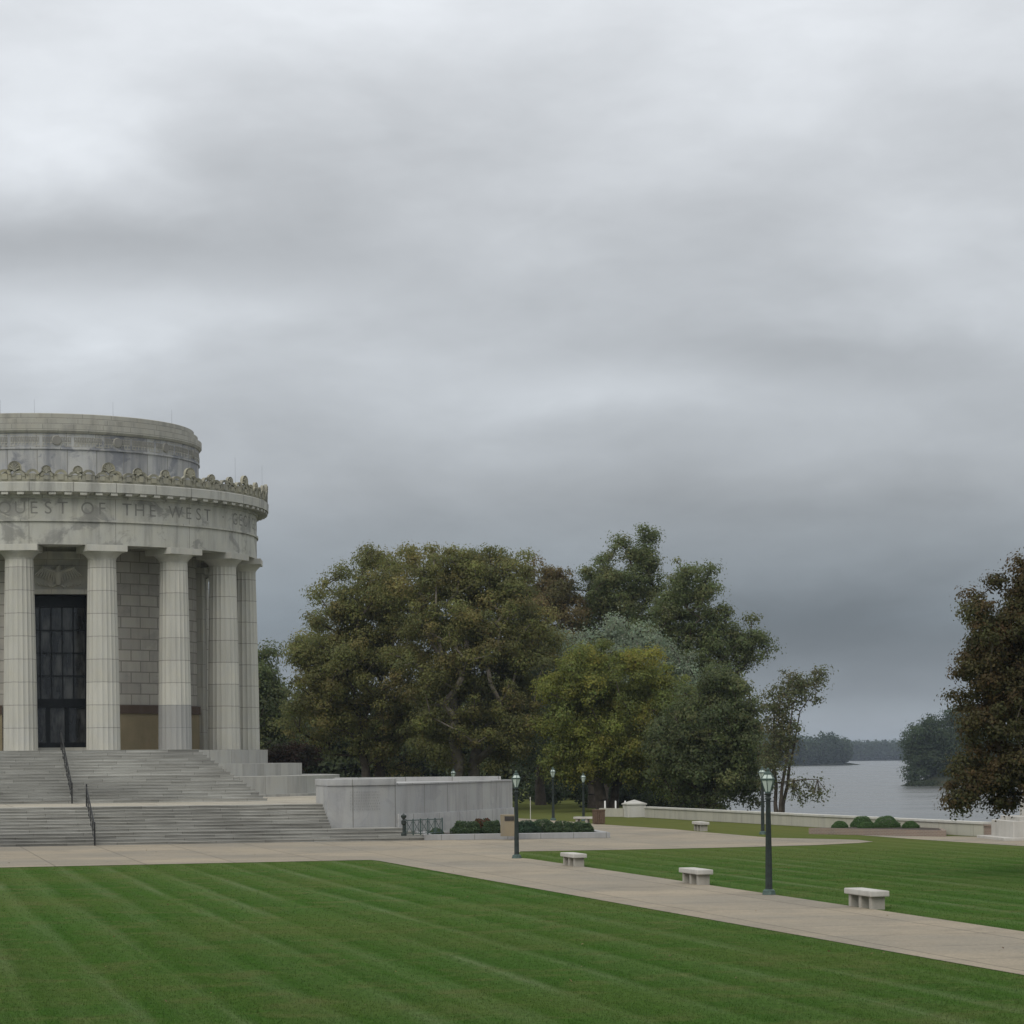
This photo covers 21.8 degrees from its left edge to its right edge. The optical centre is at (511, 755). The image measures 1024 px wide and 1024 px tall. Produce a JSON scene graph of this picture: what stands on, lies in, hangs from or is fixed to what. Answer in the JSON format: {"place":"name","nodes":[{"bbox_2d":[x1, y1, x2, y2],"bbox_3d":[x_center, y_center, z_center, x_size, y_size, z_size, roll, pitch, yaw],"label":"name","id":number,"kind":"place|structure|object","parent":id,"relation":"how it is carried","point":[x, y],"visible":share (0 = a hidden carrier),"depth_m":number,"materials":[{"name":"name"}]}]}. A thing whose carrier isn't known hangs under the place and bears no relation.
{"place":"outdoors","nodes":[
{"label":"outdoors","id":0,"kind":"place"},
{"bbox_2d":[500,814,513,835],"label":"plaque stand","id":1,"kind":"object","parent":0,"point":[506,824],"visible":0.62,"depth_m":125.31,"materials":[{"name":"beige stone"}]},
{"bbox_2d":[0,759,1023,1023],"bbox_3d":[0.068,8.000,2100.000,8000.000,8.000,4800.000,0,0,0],"label":"ground","id":2,"kind":"structure","parent":0,"point":[568,809],"depth_m":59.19,"materials":[{"name":"green plant"}]},
{"bbox_2d":[0,410,339,796],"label":"rotunda","id":3,"kind":"structure","parent":2,"relation":"on","point":[124,624],"depth_m":156.57,"materials":[{"name":"stone"}]},
{"bbox_2d":[35,596,85,750],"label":"door","id":4,"kind":"structure","parent":3,"relation":"in","point":[60,621],"depth_m":157.36,"materials":[{"name":"black glass"}]},
{"bbox_2d":[0,749,423,846],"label":"staircase","id":5,"kind":"structure","parent":2,"relation":"on","point":[177,796],"depth_m":128.84,"materials":[{"name":"stone"}]},
{"bbox_2d":[60,730,72,803],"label":"handrail","id":6,"kind":"object","parent":5,"relation":"on","point":[66,766],"visible":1,"depth_m":139.54,"materials":[{"name":"metal"}]},
{"bbox_2d":[86,784,95,845],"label":"handrail","id":7,"kind":"object","parent":5,"relation":"on","point":[91,817],"visible":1,"depth_m":124.51,"materials":[{"name":"metal"}]},
{"bbox_2d":[258,637,304,750],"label":"dark tree","id":8,"kind":"object","parent":2,"relation":"on","point":[272,692],"visible":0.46,"depth_m":223.84,"materials":[{"name":"green plant"}]},
{"bbox_2d":[262,736,323,773],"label":"red shrub tree","id":9,"kind":"object","parent":2,"relation":"on","point":[292,752],"visible":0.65,"depth_m":188.88,"materials":[{"name":"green plant"}]},
{"bbox_2d":[265,677,344,774],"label":"shaded tree","id":10,"kind":"object","parent":2,"relation":"on","point":[288,686],"depth_m":253.78,"materials":[{"name":"green plant"}]},
{"bbox_2d":[288,682,429,777],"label":"shaded tree","id":11,"kind":"object","parent":2,"relation":"on","point":[345,765],"visible":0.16,"depth_m":246.14,"materials":[{"name":"green plant"}]},
{"bbox_2d":[273,542,445,776],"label":"broad tree","id":12,"kind":"object","parent":2,"relation":"on","point":[338,664],"visible":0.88,"depth_m":200.06,"materials":[{"name":"green plant"}]},
{"bbox_2d":[315,776,513,831],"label":"terrace wall","id":13,"kind":"structure","parent":2,"relation":"on","point":[351,802],"depth_m":131.73,"materials":[{"name":"stone"}]},
{"bbox_2d":[370,693,468,776],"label":"shaded tree","id":14,"kind":"object","parent":2,"relation":"on","point":[428,768],"visible":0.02,"depth_m":250.33,"materials":[{"name":"green plant"}]},
{"bbox_2d":[363,541,574,776],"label":"broad tree","id":15,"kind":"object","parent":2,"relation":"on","point":[512,653],"visible":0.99,"depth_m":193.84,"materials":[{"name":"green plant"}]},
{"bbox_2d":[439,677,559,796],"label":"shaded tree","id":16,"kind":"object","parent":2,"relation":"on","point":[468,752],"visible":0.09,"depth_m":242.97,"materials":[{"name":"green plant"}]},
{"bbox_2d":[340,770,730,809],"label":"undergrowth","id":17,"kind":"object","parent":2,"relation":"on","point":[564,791],"visible":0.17,"depth_m":215.24,"materials":[{"name":"green plant"}]},
{"bbox_2d":[550,767,555,819],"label":"street lamp","id":18,"kind":"object","parent":2,"relation":"on","point":[552,772],"visible":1,"depth_m":163.04,"materials":[{"name":"green metal"}]},
{"bbox_2d":[513,551,598,804],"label":"thin tree","id":19,"kind":"object","parent":2,"relation":"on","point":[555,589],"visible":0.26,"depth_m":212.90,"materials":[{"name":"green plant"}]},
{"bbox_2d":[580,773,585,820],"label":"street lamp","id":20,"kind":"object","parent":2,"relation":"on","point":[583,777],"visible":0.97,"depth_m":160.32,"materials":[{"name":"green metal"}]},
{"bbox_2d":[506,606,708,807],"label":"willow","id":21,"kind":"object","parent":2,"relation":"on","point":[613,631],"visible":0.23,"depth_m":199.26,"materials":[{"name":"green plant"}]},
{"bbox_2d":[523,636,693,808],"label":"maple tree","id":22,"kind":"object","parent":2,"relation":"on","point":[596,694],"visible":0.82,"depth_m":185.37,"materials":[{"name":"green plant"}]},
{"bbox_2d":[599,808,623,816],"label":"end wall","id":23,"kind":"structure","parent":2,"relation":"on","point":[614,812],"depth_m":170.98,"materials":[{"name":"beige stone"}]},
{"bbox_2d":[564,522,688,791],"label":"tall tree","id":24,"kind":"object","parent":2,"relation":"on","point":[627,596],"visible":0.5,"depth_m":214.07,"materials":[{"name":"green plant"}]},
{"bbox_2d":[621,800,646,816],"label":"stone pier","id":25,"kind":"structure","parent":2,"relation":"on","point":[634,808],"depth_m":169.64,"materials":[{"name":"beige stone"}]},
{"bbox_2d":[692,821,708,830],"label":"stone bench","id":26,"kind":"object","parent":2,"relation":"on","point":[700,825],"visible":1,"depth_m":137.52,"materials":[{"name":"stone"}]},
{"bbox_2d":[635,658,773,810],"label":"river tree","id":27,"kind":"object","parent":2,"relation":"on","point":[712,766],"visible":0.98,"depth_m":170.27,"materials":[{"name":"green plant"}]},
{"bbox_2d":[639,556,786,807],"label":"tall tree","id":28,"kind":"object","parent":2,"relation":"on","point":[706,636],"visible":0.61,"depth_m":203.75,"materials":[{"name":"green plant"}]},
{"bbox_2d":[758,767,765,833],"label":"street lamp","id":29,"kind":"object","parent":2,"relation":"on","point":[762,771],"visible":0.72,"depth_m":131.32,"materials":[{"name":"green metal"}]},
{"bbox_2d":[750,664,838,811],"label":"slender tree","id":30,"kind":"object","parent":2,"relation":"on","point":[781,738],"visible":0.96,"depth_m":159.60,"materials":[{"name":"green plant"}]},
{"bbox_2d":[753,730,853,764],"bbox_3d":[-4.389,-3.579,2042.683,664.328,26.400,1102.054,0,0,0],"label":"wood","id":31,"kind":"object","parent":2,"relation":"on","point":[827,749],"visible":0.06,"depth_m":1929.74,"materials":[{"name":"green plant"}]},
{"bbox_2d":[644,806,990,835],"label":"river wall","id":32,"kind":"structure","parent":2,"relation":"on","point":[964,828],"depth_m":146.40,"materials":[{"name":"beige stone"}]},
{"bbox_2d":[844,887,888,909],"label":"stone bench","id":33,"kind":"object","parent":2,"relation":"on","point":[862,897],"visible":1,"depth_m":68.06,"materials":[{"name":"stone"}]},
{"bbox_2d":[809,826,945,836],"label":"brick planter","id":34,"kind":"object","parent":2,"relation":"on","point":[923,831],"visible":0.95,"depth_m":128.37,"materials":[{"name":"brick"}]},
{"bbox_2d":[831,821,848,827],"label":"clipped bush","id":35,"kind":"object","parent":34,"relation":"on","point":[839,824],"visible":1,"depth_m":130.77,"materials":[{"name":"green plant"}]},
{"bbox_2d":[850,816,872,826],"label":"clipped bush","id":36,"kind":"object","parent":34,"relation":"on","point":[856,821],"visible":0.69,"depth_m":132.06,"materials":[{"name":"green plant"}]},
{"bbox_2d":[857,822,874,827],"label":"clipped bush","id":37,"kind":"object","parent":34,"relation":"on","point":[865,825],"visible":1,"depth_m":129.99,"materials":[{"name":"green plant"}]},
{"bbox_2d":[873,816,900,827],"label":"clipped bush","id":38,"kind":"object","parent":34,"relation":"on","point":[885,823],"visible":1,"depth_m":130.31,"materials":[{"name":"green plant"}]},
{"bbox_2d":[901,821,919,827],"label":"clipped bush","id":39,"kind":"object","parent":34,"relation":"on","point":[910,824],"visible":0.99,"depth_m":129.46,"materials":[{"name":"green plant"}]},
{"bbox_2d":[816,738,1021,760],"bbox_3d":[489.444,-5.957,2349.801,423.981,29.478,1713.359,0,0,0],"label":"wood","id":40,"kind":"object","parent":2,"relation":"on","point":[876,749],"visible":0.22,"depth_m":2996.47,"materials":[{"name":"green plant"}]},
{"bbox_2d":[905,779,940,785],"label":"bank brush","id":41,"kind":"object","parent":2,"relation":"on","point":[924,782],"visible":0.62,"depth_m":703.85,"materials":[{"name":"green plant"}]},
{"bbox_2d":[896,700,1003,784],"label":"river tree","id":42,"kind":"object","parent":2,"relation":"on","point":[929,743],"visible":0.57,"depth_m":711.40,"materials":[{"name":"green plant"}]},
{"bbox_2d":[932,547,1023,821],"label":"maple tree","id":43,"kind":"object","parent":2,"relation":"on","point":[991,659],"visible":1,"depth_m":85.35,"materials":[{"name":"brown plant"}]},
{"bbox_2d":[983,824,990,834],"bbox_3d":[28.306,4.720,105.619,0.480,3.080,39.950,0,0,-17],"label":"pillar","id":44,"kind":"structure","parent":2,"relation":"on","point":[987,829],"depth_m":124.31,"materials":[{"name":"beige stone"}]},
{"bbox_2d":[0,818,1023,974],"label":"path","id":45,"kind":"structure","parent":0,"point":[976,945],"depth_m":88.35,"materials":[{"name":"beige concrete"}]},
{"bbox_2d":[415,830,609,839],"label":"stone planter","id":46,"kind":"object","parent":45,"relation":"on","point":[446,835],"visible":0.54,"depth_m":126.93,"materials":[{"name":"stone"}]},
{"bbox_2d":[401,813,442,835],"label":"iron railing","id":47,"kind":"object","parent":46,"relation":"on","point":[403,823],"visible":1,"depth_m":125.59,"materials":[{"name":"grey metal"}]},
{"bbox_2d":[430,827,443,833],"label":"hedge shrub","id":48,"kind":"object","parent":46,"relation":"on","point":[437,830],"visible":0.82,"depth_m":127.71,"materials":[{"name":"green plant"}]},
{"bbox_2d":[450,820,482,833],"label":"hedge shrub","id":49,"kind":"object","parent":46,"relation":"on","point":[464,827],"visible":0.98,"depth_m":129.12,"materials":[{"name":"green plant"}]},
{"bbox_2d":[475,818,492,832],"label":"hedge shrub","id":50,"kind":"object","parent":46,"relation":"on","point":[480,821],"visible":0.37,"depth_m":130.75,"materials":[{"name":"brown plant"}]},
{"bbox_2d":[482,820,500,833],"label":"hedge shrub","id":51,"kind":"object","parent":46,"relation":"on","point":[488,827],"visible":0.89,"depth_m":129.27,"materials":[{"name":"green plant"}]},
{"bbox_2d":[518,820,541,832],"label":"hedge shrub","id":52,"kind":"object","parent":46,"relation":"on","point":[527,826],"visible":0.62,"depth_m":128.94,"materials":[{"name":"green plant"}]},
{"bbox_2d":[533,818,553,832],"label":"hedge shrub","id":53,"kind":"object","parent":46,"relation":"on","point":[541,824],"visible":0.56,"depth_m":130.12,"materials":[{"name":"green plant"}]},
{"bbox_2d":[546,820,578,832],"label":"hedge shrub","id":54,"kind":"object","parent":46,"relation":"on","point":[558,826],"visible":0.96,"depth_m":129.02,"materials":[{"name":"green plant"}]},
{"bbox_2d":[574,821,593,831],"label":"hedge shrub","id":55,"kind":"object","parent":46,"relation":"on","point":[585,827],"visible":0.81,"depth_m":129.30,"materials":[{"name":"green plant"}]},
{"bbox_2d":[511,771,521,857],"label":"street lamp","id":56,"kind":"object","parent":45,"relation":"on","point":[516,778],"visible":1,"depth_m":103.12,"materials":[{"name":"green metal"}]},
{"bbox_2d":[560,852,586,866],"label":"stone bench","id":57,"kind":"object","parent":45,"relation":"on","point":[574,859],"visible":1,"depth_m":95.00,"materials":[{"name":"stone"}]},
{"bbox_2d":[573,817,591,822],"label":"stone bench","id":58,"kind":"object","parent":45,"relation":"on","point":[587,819],"visible":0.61,"depth_m":154.48,"materials":[{"name":"stone"}]},
{"bbox_2d":[592,809,604,823],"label":"litter bin","id":59,"kind":"object","parent":45,"relation":"on","point":[598,816],"visible":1,"depth_m":152.59,"materials":[{"name":"brown wood"}]},
{"bbox_2d":[679,867,712,884],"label":"stone bench","id":60,"kind":"object","parent":45,"relation":"on","point":[695,875],"visible":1,"depth_m":81.01,"materials":[{"name":"stone"}]},
{"bbox_2d":[761,768,775,894],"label":"street lamp","id":61,"kind":"object","parent":45,"relation":"on","point":[767,779],"visible":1,"depth_m":74.95,"materials":[{"name":"green metal"}]},
{"bbox_2d":[0,0,1023,741],"label":"sky","id":62,"kind":"structure","parent":0,"point":[742,281],"materials":[{"name":"grey"}]},
{"bbox_2d":[718,760,1019,821],"bbox_3d":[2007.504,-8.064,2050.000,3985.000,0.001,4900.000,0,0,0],"label":"river","id":63,"kind":"structure","parent":0,"point":[871,788],"depth_m":550.02,"materials":[{"name":"grey liquid"}]},
{"bbox_2d":[866,835,1023,845],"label":"footpath","id":64,"kind":"structure","parent":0,"point":[972,840],"depth_m":120.92,"materials":[{"name":"beige concrete"}]},
{"bbox_2d":[977,797,1023,840],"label":"stone plinth","id":65,"kind":"object","parent":64,"relation":"on","point":[1007,828],"visible":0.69,"depth_m":120.35,"materials":[{"name":"stone"}]}
]}

